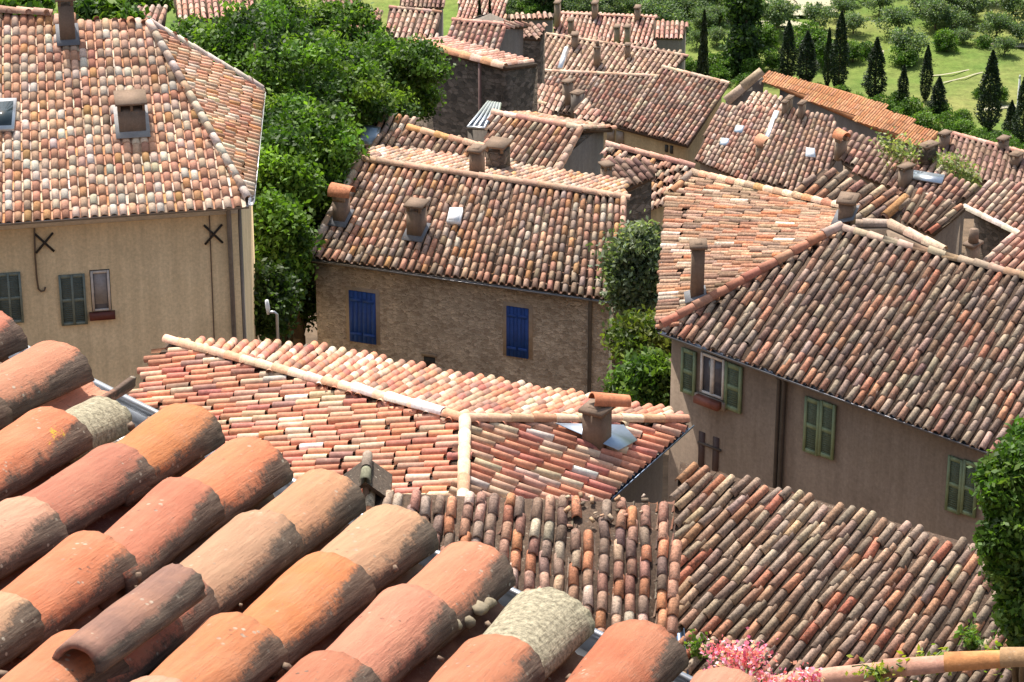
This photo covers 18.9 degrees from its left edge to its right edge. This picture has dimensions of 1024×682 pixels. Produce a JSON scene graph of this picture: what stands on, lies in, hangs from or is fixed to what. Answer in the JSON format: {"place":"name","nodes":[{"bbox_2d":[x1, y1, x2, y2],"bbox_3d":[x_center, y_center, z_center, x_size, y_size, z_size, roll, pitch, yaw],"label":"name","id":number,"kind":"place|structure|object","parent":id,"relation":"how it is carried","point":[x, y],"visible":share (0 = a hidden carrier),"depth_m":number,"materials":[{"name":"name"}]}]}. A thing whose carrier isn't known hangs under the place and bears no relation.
{"place":"outdoors","nodes":[
{"label":"outdoors","id":0,"kind":"place"},
{"bbox_2d":[53,0,1023,501],"bbox_3d":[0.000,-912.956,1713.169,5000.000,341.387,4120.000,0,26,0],"label":"ground","id":1,"kind":"structure","parent":0,"point":[969,56],"depth_m":276.33,"materials":[{"name":"green plant"}]},
{"bbox_2d":[0,0,56,16],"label":"bushy tree","id":2,"kind":"object","parent":1,"relation":"on","point":[48,4],"visible":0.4,"depth_m":119.19,"materials":[{"name":"green plant"}]},
{"bbox_2d":[57,0,151,20],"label":"bushy tree","id":3,"kind":"object","parent":1,"relation":"on","point":[101,9],"visible":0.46,"depth_m":117.29,"materials":[{"name":"green plant"}]},
{"bbox_2d":[0,0,265,388],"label":"house","id":4,"kind":"structure","parent":1,"relation":"on","point":[129,153],"depth_m":71.15,"materials":[{"name":"paint"}]},
{"bbox_2d":[89,269,115,320],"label":"window","id":5,"kind":"structure","parent":4,"relation":"in","point":[100,286],"depth_m":70.88,"materials":[{"name":"white glass"}]},
{"bbox_2d":[126,0,176,12],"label":"bushy tree","id":6,"kind":"object","parent":1,"relation":"on","point":[149,3],"visible":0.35,"depth_m":149.16,"materials":[{"name":"green plant"}]},
{"bbox_2d":[138,4,167,28],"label":"house","id":7,"kind":"structure","parent":1,"relation":"on","point":[158,13],"depth_m":140.45,"materials":[{"name":"grey paint"}]},
{"bbox_2d":[173,0,255,29],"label":"house","id":8,"kind":"structure","parent":1,"relation":"on","point":[185,9],"depth_m":150.63,"materials":[{"name":"tile"}]},
{"bbox_2d":[170,0,333,40],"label":"plane tree","id":9,"kind":"object","parent":1,"relation":"on","point":[185,26],"visible":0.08,"depth_m":115.11,"materials":[{"name":"green plant"}]},
{"bbox_2d":[253,252,316,345],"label":"plane tree","id":10,"kind":"object","parent":1,"relation":"on","point":[274,286],"visible":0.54,"depth_m":77.67,"materials":[{"name":"green plant"}]},
{"bbox_2d":[169,0,403,151],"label":"plane tree","id":11,"kind":"object","parent":1,"relation":"on","point":[284,67],"visible":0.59,"depth_m":92.43,"materials":[{"name":"green plant"}]},
{"bbox_2d":[253,90,369,345],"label":"plane tree","id":12,"kind":"object","parent":1,"relation":"on","point":[304,156],"visible":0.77,"depth_m":81.15,"materials":[{"name":"green plant"}]},
{"bbox_2d":[0,311,756,681],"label":"house","id":13,"kind":"structure","parent":1,"relation":"on","point":[110,495],"depth_m":6.78,"materials":[{"name":"tile"}]},
{"bbox_2d":[52,563,206,673],"bbox_3d":[-0.776,0.557,6.259,0.130,0.104,0.444,10,28,20],"label":"loose tile","id":14,"kind":"object","parent":13,"relation":"on","point":[151,606],"visible":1,"depth_m":6.23,"materials":[{"name":"ceramic"}]},
{"bbox_2d":[295,0,466,144],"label":"plane tree","id":15,"kind":"object","parent":1,"relation":"on","point":[418,68],"visible":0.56,"depth_m":104.46,"materials":[{"name":"green plant"}]},
{"bbox_2d":[357,114,416,155],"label":"house","id":16,"kind":"structure","parent":1,"relation":"on","point":[382,128],"depth_m":93.35,"materials":[{"name":"brown paint"}]},
{"bbox_2d":[127,334,694,503],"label":"house","id":17,"kind":"structure","parent":1,"relation":"on","point":[431,429],"depth_m":53.17,"materials":[{"name":"tile"}]},
{"bbox_2d":[386,5,441,43],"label":"house","id":18,"kind":"structure","parent":1,"relation":"on","point":[408,21],"depth_m":172.88,"materials":[{"name":"brown paint"}]},
{"bbox_2d":[399,0,445,36],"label":"house","id":19,"kind":"structure","parent":1,"relation":"on","point":[435,4],"depth_m":205.00,"materials":[{"name":"grey paint"}]},
{"bbox_2d":[368,123,513,162],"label":"house","id":20,"kind":"structure","parent":1,"relation":"on","point":[411,136],"depth_m":92.35,"materials":[{"name":"brown paint"}]},
{"bbox_2d":[308,136,631,393],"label":"house","id":21,"kind":"structure","parent":1,"relation":"on","point":[476,262],"depth_m":80.29,"materials":[{"name":"tile"}]},
{"bbox_2d":[409,35,537,138],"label":"house","id":22,"kind":"structure","parent":1,"relation":"on","point":[508,81],"depth_m":126.76,"materials":[{"name":"stone"}]},
{"bbox_2d":[456,0,507,18],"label":"house","id":23,"kind":"structure","parent":1,"relation":"on","point":[467,9],"depth_m":215.48,"materials":[{"name":"tile"}]},
{"bbox_2d":[467,100,501,141],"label":"glass lean to","id":24,"kind":"object","parent":1,"relation":"on","point":[476,126],"visible":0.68,"depth_m":108.70,"materials":[{"name":"grey paint"}]},
{"bbox_2d":[447,13,530,55],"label":"house","id":25,"kind":"structure","parent":1,"relation":"on","point":[490,30],"depth_m":151.16,"materials":[{"name":"brown tile"}]},
{"bbox_2d":[365,489,681,636],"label":"house","id":26,"kind":"structure","parent":1,"relation":"on","point":[607,563],"depth_m":46.29,"materials":[{"name":"tile"}]},
{"bbox_2d":[343,450,391,498],"bbox_3d":[-2.243,2.521,47.575,0.760,1.440,0.916,0,26,0],"label":"chimney hood","id":27,"kind":"object","parent":26,"relation":"on","point":[366,474],"visible":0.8,"depth_m":47.31,"materials":[{"name":"paint"}]},
{"bbox_2d":[512,21,546,84],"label":"house","id":28,"kind":"structure","parent":1,"relation":"on","point":[534,41],"depth_m":159.96,"materials":[{"name":"tile"}]},
{"bbox_2d":[516,0,543,13],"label":"broadleaf tree","id":29,"kind":"object","parent":1,"relation":"on","point":[531,9],"visible":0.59,"depth_m":286.96,"materials":[{"name":"green plant"}]},
{"bbox_2d":[507,11,554,32],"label":"house","id":30,"kind":"structure","parent":1,"relation":"on","point":[539,18],"depth_m":222.70,"materials":[{"name":"grey paint"}]},
{"bbox_2d":[483,108,616,175],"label":"house","id":31,"kind":"structure","parent":1,"relation":"on","point":[555,141],"depth_m":103.54,"materials":[{"name":"grey paint"}]},
{"bbox_2d":[537,83,564,115],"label":"house","id":32,"kind":"structure","parent":1,"relation":"on","point":[551,100],"depth_m":150.43,"materials":[{"name":"brown paint"}]},
{"bbox_2d":[573,98,604,123],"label":"house","id":33,"kind":"structure","parent":1,"relation":"on","point":[583,110],"depth_m":118.39,"materials":[{"name":"grey paint"}]},
{"bbox_2d":[553,0,660,47],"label":"house","id":34,"kind":"structure","parent":1,"relation":"on","point":[636,27],"depth_m":232.69,"materials":[{"name":"grey paint"}]},
{"bbox_2d":[545,31,688,73],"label":"house","id":35,"kind":"structure","parent":1,"relation":"on","point":[574,50],"depth_m":205.60,"materials":[{"name":"tile"}]},
{"bbox_2d":[585,209,662,319],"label":"olive tree","id":36,"kind":"object","parent":1,"relation":"on","point":[630,266],"visible":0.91,"depth_m":75.48,"materials":[{"name":"green plant"}]},
{"bbox_2d":[598,155,658,378],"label":"house","id":37,"kind":"structure","parent":1,"relation":"on","point":[637,174],"depth_m":91.17,"materials":[{"name":"tile"}]},
{"bbox_2d":[597,344,670,406],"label":"laurel bush","id":38,"kind":"object","parent":1,"relation":"on","point":[642,379],"visible":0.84,"depth_m":65.56,"materials":[{"name":"green plant"}]},
{"bbox_2d":[599,304,671,363],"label":"bay bush","id":39,"kind":"object","parent":1,"relation":"on","point":[628,332],"visible":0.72,"depth_m":69.59,"materials":[{"name":"green plant"}]},
{"bbox_2d":[545,65,729,176],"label":"house","id":40,"kind":"structure","parent":1,"relation":"on","point":[667,110],"depth_m":172.00,"materials":[{"name":"beige paint"}]},
{"bbox_2d":[600,140,694,234],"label":"house","id":41,"kind":"structure","parent":1,"relation":"on","point":[671,170],"depth_m":99.69,"materials":[{"name":"orange tile"}]},
{"bbox_2d":[639,0,681,20],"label":"olive tree","id":42,"kind":"object","parent":1,"relation":"on","point":[648,6],"visible":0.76,"depth_m":282.63,"materials":[{"name":"green plant"}]},
{"bbox_2d":[651,4,689,22],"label":"olive tree","id":43,"kind":"object","parent":1,"relation":"on","point":[674,14],"visible":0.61,"depth_m":281.67,"materials":[{"name":"green plant"}]},
{"bbox_2d":[654,19,687,69],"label":"house","id":44,"kind":"structure","parent":1,"relation":"on","point":[671,35],"depth_m":231.32,"materials":[{"name":"brown tile"}]},
{"bbox_2d":[695,9,709,75],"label":"cypress","id":45,"kind":"object","parent":1,"relation":"on","point":[703,66],"visible":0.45,"depth_m":204.58,"materials":[{"name":"green plant"}]},
{"bbox_2d":[707,23,729,45],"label":"olive tree","id":46,"kind":"object","parent":1,"relation":"on","point":[717,33],"visible":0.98,"depth_m":280.03,"materials":[{"name":"green plant"}]},
{"bbox_2d":[705,62,731,80],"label":"broadleaf tree","id":47,"kind":"object","parent":1,"relation":"on","point":[720,73],"visible":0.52,"depth_m":270.02,"materials":[{"name":"green plant"}]},
{"bbox_2d":[708,49,737,76],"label":"broadleaf tree","id":48,"kind":"object","parent":1,"relation":"on","point":[727,62],"visible":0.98,"depth_m":271.76,"materials":[{"name":"green plant"}]},
{"bbox_2d":[694,102,779,184],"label":"house","id":49,"kind":"structure","parent":1,"relation":"on","point":[735,139],"depth_m":150.28,"materials":[{"name":"brown paint"}]},
{"bbox_2d":[699,627,780,681],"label":"valerian plant","id":50,"kind":"object","parent":1,"relation":"on","point":[746,663],"visible":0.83,"depth_m":11.52,"materials":[{"name":"pink plant"}]},
{"bbox_2d":[719,0,769,76],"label":"poplar","id":51,"kind":"object","parent":1,"relation":"on","point":[743,41],"visible":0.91,"depth_m":271.88,"materials":[{"name":"green plant"}]},
{"bbox_2d":[739,56,765,76],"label":"broadleaf tree","id":52,"kind":"object","parent":1,"relation":"on","point":[751,66],"visible":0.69,"depth_m":271.18,"materials":[{"name":"green plant"}]},
{"bbox_2d":[740,90,782,110],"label":"house","id":53,"kind":"structure","parent":1,"relation":"on","point":[765,98],"depth_m":158.04,"materials":[{"name":"brown paint"}]},
{"bbox_2d":[755,21,782,47],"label":"broadleaf tree","id":54,"kind":"object","parent":1,"relation":"on","point":[767,36],"visible":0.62,"depth_m":279.97,"materials":[{"name":"green plant"}]},
{"bbox_2d":[759,47,780,69],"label":"broadleaf tree","id":55,"kind":"object","parent":1,"relation":"on","point":[771,60],"visible":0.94,"depth_m":273.92,"materials":[{"name":"green plant"}]},
{"bbox_2d":[761,0,804,30],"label":"olive tree","id":56,"kind":"object","parent":1,"relation":"on","point":[781,12],"visible":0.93,"depth_m":282.02,"materials":[{"name":"green plant"}]},
{"bbox_2d":[777,20,797,76],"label":"cypress","id":57,"kind":"object","parent":1,"relation":"on","point":[788,49],"visible":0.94,"depth_m":270.37,"materials":[{"name":"green plant"}]},
{"bbox_2d":[751,94,839,190],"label":"house","id":58,"kind":"structure","parent":1,"relation":"on","point":[798,149],"depth_m":143.21,"materials":[{"name":"brown paint"}]},
{"bbox_2d":[767,660,824,681],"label":"valerian plant","id":59,"kind":"object","parent":1,"relation":"on","point":[808,676],"visible":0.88,"depth_m":12.03,"materials":[{"name":"pink plant"}]},
{"bbox_2d":[793,30,820,81],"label":"cypress","id":60,"kind":"object","parent":1,"relation":"on","point":[805,61],"visible":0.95,"depth_m":269.45,"materials":[{"name":"green plant"}]},
{"bbox_2d":[781,19,832,52],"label":"broadleaf tree","id":61,"kind":"object","parent":1,"relation":"on","point":[802,29],"visible":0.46,"depth_m":277.76,"materials":[{"name":"green plant"}]},
{"bbox_2d":[799,1,838,28],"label":"olive tree","id":62,"kind":"object","parent":1,"relation":"on","point":[816,11],"visible":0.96,"depth_m":284.05,"materials":[{"name":"green plant"}]},
{"bbox_2d":[822,27,832,85],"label":"cypress","id":63,"kind":"object","parent":1,"relation":"on","point":[827,68],"visible":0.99,"depth_m":268.67,"materials":[{"name":"green plant"}]},
{"bbox_2d":[723,68,938,172],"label":"house","id":64,"kind":"structure","parent":1,"relation":"on","point":[858,114],"depth_m":166.78,"materials":[{"name":"grey paint"}]},
{"bbox_2d":[654,168,1023,543],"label":"house","id":65,"kind":"structure","parent":1,"relation":"on","point":[825,350],"depth_m":63.04,"materials":[{"name":"brown tile"}]},
{"bbox_2d":[698,431,720,471],"bbox_3d":[4.177,2.516,64.795,0.604,1.203,0.100,21,33,36],"label":"wall anchor","id":66,"kind":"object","parent":65,"relation":"in","point":[701,443],"depth_m":64.69,"materials":[{"name":"brown metal"}]},
{"bbox_2d":[694,351,726,410],"bbox_3d":[4.156,0.817,63.913,0.779,1.142,0.140,21,33,36],"label":"window","id":67,"kind":"structure","parent":65,"relation":"in","point":[712,367],"depth_m":63.89,"materials":[{"name":"white glass"}]},
{"bbox_2d":[828,10,850,86],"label":"cypress","id":68,"kind":"object","parent":1,"relation":"on","point":[842,41],"visible":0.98,"depth_m":267.06,"materials":[{"name":"green plant"}]},
{"bbox_2d":[669,462,1012,681],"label":"house","id":69,"kind":"structure","parent":1,"relation":"on","point":[787,574],"depth_m":50.12,"materials":[{"name":"brown tile"}]},
{"bbox_2d":[683,629,711,660],"bbox_3d":[3.024,4.887,49.157,0.572,0.525,0.408,17,31,31],"label":"roof plant","id":70,"kind":"object","parent":69,"relation":"on","point":[695,646],"visible":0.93,"depth_m":49.16,"materials":[{"name":"green plant"}]},
{"bbox_2d":[953,612,992,650],"bbox_3d":[7.255,4.691,48.401,0.504,0.592,0.650,-8,27,-15],"label":"roof plant","id":71,"kind":"object","parent":69,"relation":"on","point":[972,640],"visible":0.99,"depth_m":48.43,"materials":[{"name":"green plant"}]},
{"bbox_2d":[828,0,859,19],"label":"olive tree","id":72,"kind":"object","parent":1,"relation":"on","point":[840,5],"visible":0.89,"depth_m":286.95,"materials":[{"name":"green plant"}]},
{"bbox_2d":[793,168,910,221],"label":"house","id":73,"kind":"structure","parent":1,"relation":"on","point":[879,202],"depth_m":84.54,"materials":[{"name":"brown tile"}]},
{"bbox_2d":[842,39,866,61],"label":"broadleaf tree","id":74,"kind":"object","parent":1,"relation":"on","point":[855,47],"visible":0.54,"depth_m":276.15,"materials":[{"name":"green plant"}]},
{"bbox_2d":[844,8,871,33],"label":"olive tree","id":75,"kind":"object","parent":1,"relation":"on","point":[855,20],"visible":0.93,"depth_m":282.73,"materials":[{"name":"green plant"}]},
{"bbox_2d":[861,37,887,97],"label":"cypress","id":76,"kind":"object","parent":1,"relation":"on","point":[869,83],"visible":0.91,"depth_m":264.21,"materials":[{"name":"green plant"}]},
{"bbox_2d":[754,647,1023,681],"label":"garden wall","id":77,"kind":"structure","parent":1,"relation":"on","point":[1002,657],"depth_m":19.23,"materials":[{"name":"stone"}]},
{"bbox_2d":[845,654,905,681],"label":"roof plant","id":78,"kind":"object","parent":77,"relation":"on","point":[878,671],"visible":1,"depth_m":19.33,"materials":[{"name":"green plant"}]},
{"bbox_2d":[896,643,951,681],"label":"roof plant","id":79,"kind":"object","parent":77,"relation":"on","point":[900,669],"visible":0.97,"depth_m":19.39,"materials":[{"name":"green plant"}]},
{"bbox_2d":[871,4,920,36],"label":"olive tree","id":80,"kind":"object","parent":1,"relation":"on","point":[896,16],"visible":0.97,"depth_m":281.68,"materials":[{"name":"green plant"}]},
{"bbox_2d":[855,218,947,250],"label":"yard wall","id":81,"kind":"structure","parent":1,"relation":"on","point":[892,228],"depth_m":68.58,"materials":[{"name":"brown paint"}]},
{"bbox_2d":[885,43,919,66],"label":"broadleaf tree","id":82,"kind":"object","parent":1,"relation":"on","point":[906,58],"visible":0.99,"depth_m":274.92,"materials":[{"name":"green plant"}]},
{"bbox_2d":[896,64,909,100],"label":"cypress","id":83,"kind":"object","parent":1,"relation":"on","point":[903,87],"visible":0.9,"depth_m":264.92,"materials":[{"name":"green plant"}]},
{"bbox_2d":[832,127,977,254],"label":"house","id":84,"kind":"structure","parent":1,"relation":"on","point":[856,154],"depth_m":121.12,"materials":[{"name":"brown tile"}]},
{"bbox_2d":[868,126,985,190],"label":"roof weeds","id":85,"kind":"object","parent":84,"relation":"on","point":[897,150],"visible":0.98,"depth_m":120.89,"materials":[{"name":"green plant"}]},
{"bbox_2d":[885,26,933,59],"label":"olive tree","id":86,"kind":"object","parent":1,"relation":"on","point":[914,39],"visible":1,"depth_m":275.85,"materials":[{"name":"green plant"}]},
{"bbox_2d":[890,95,928,117],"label":"broadleaf tree","id":87,"kind":"object","parent":1,"relation":"on","point":[908,109],"visible":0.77,"depth_m":261.00,"materials":[{"name":"green plant"}]},
{"bbox_2d":[910,109,939,130],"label":"broadleaf tree","id":88,"kind":"object","parent":1,"relation":"on","point":[923,120],"visible":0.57,"depth_m":259.11,"materials":[{"name":"green plant"}]},
{"bbox_2d":[919,44,933,100],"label":"cypress","id":89,"kind":"object","parent":1,"relation":"on","point":[925,82],"visible":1,"depth_m":265.70,"materials":[{"name":"green plant"}]},
{"bbox_2d":[900,185,965,254],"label":"house","id":90,"kind":"structure","parent":1,"relation":"on","point":[938,219],"depth_m":95.83,"materials":[{"name":"brown tile"}]},
{"bbox_2d":[927,76,947,115],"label":"cypress","id":91,"kind":"object","parent":1,"relation":"on","point":[938,87],"visible":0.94,"depth_m":261.71,"materials":[{"name":"green plant"}]},
{"bbox_2d":[916,0,960,29],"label":"olive tree","id":92,"kind":"object","parent":1,"relation":"on","point":[936,10],"visible":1,"depth_m":283.13,"materials":[{"name":"green plant"}]},
{"bbox_2d":[932,28,960,52],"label":"broadleaf tree","id":93,"kind":"object","parent":1,"relation":"on","point":[944,40],"visible":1,"depth_m":278.15,"materials":[{"name":"green plant"}]},
{"bbox_2d":[929,109,965,135],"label":"broadleaf tree","id":94,"kind":"object","parent":1,"relation":"on","point":[947,122],"visible":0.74,"depth_m":258.10,"materials":[{"name":"green plant"}]},
{"bbox_2d":[939,6,973,30],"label":"olive tree","id":95,"kind":"object","parent":1,"relation":"on","point":[954,15],"visible":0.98,"depth_m":283.00,"materials":[{"name":"green plant"}]},
{"bbox_2d":[951,118,977,135],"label":"broadleaf tree","id":96,"kind":"object","parent":1,"relation":"on","point":[960,127],"visible":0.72,"depth_m":256.25,"materials":[{"name":"green plant"}]},
{"bbox_2d":[959,0,998,22],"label":"olive tree","id":97,"kind":"object","parent":1,"relation":"on","point":[973,7],"visible":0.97,"depth_m":285.19,"materials":[{"name":"green plant"}]},
{"bbox_2d":[938,129,1023,218],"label":"house","id":98,"kind":"structure","parent":1,"relation":"on","point":[1000,160],"depth_m":149.66,"materials":[{"name":"orange tile"}]},
{"bbox_2d":[974,49,1002,131],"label":"cypress","id":99,"kind":"object","parent":1,"relation":"on","point":[987,98],"visible":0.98,"depth_m":258.06,"materials":[{"name":"green plant"}]},
{"bbox_2d":[962,228,1023,270],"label":"house","id":100,"kind":"structure","parent":1,"relation":"on","point":[1008,251],"depth_m":74.18,"materials":[{"name":"orange tile"}]},
{"bbox_2d":[963,178,1023,259],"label":"house","id":101,"kind":"structure","parent":1,"relation":"on","point":[996,209],"depth_m":107.75,"materials":[{"name":"tile"}]},
{"bbox_2d":[966,414,1023,681],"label":"bushy tree","id":102,"kind":"object","parent":1,"relation":"on","point":[998,538],"visible":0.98,"depth_m":37.74,"materials":[{"name":"green plant"}]},
{"bbox_2d":[975,10,1018,40],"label":"olive tree","id":103,"kind":"object","parent":1,"relation":"on","point":[997,22],"visible":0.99,"depth_m":280.75,"materials":[{"name":"green plant"}]},
{"bbox_2d":[988,35,1020,57],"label":"olive tree","id":104,"kind":"object","parent":1,"relation":"on","point":[1006,43],"visible":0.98,"depth_m":277.11,"materials":[{"name":"green plant"}]},
{"bbox_2d":[993,0,1023,20],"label":"olive tree","id":105,"kind":"object","parent":1,"relation":"on","point":[1012,6],"visible":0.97,"depth_m":284.73,"materials":[{"name":"green plant"}]},
{"bbox_2d":[1001,99,1016,138],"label":"cypress","id":106,"kind":"object","parent":1,"relation":"on","point":[1006,124],"visible":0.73,"depth_m":248.62,"materials":[{"name":"green plant"}]},
{"bbox_2d":[1007,20,1023,43],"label":"olive tree","id":107,"kind":"object","parent":1,"relation":"on","point":[1017,30],"visible":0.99,"depth_m":280.13,"materials":[{"name":"green plant"}]},
{"bbox_2d":[1011,77,1023,144],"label":"cypress","id":108,"kind":"object","parent":1,"relation":"on","point":[1018,128],"visible":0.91,"depth_m":246.42,"materials":[{"name":"green plant"}]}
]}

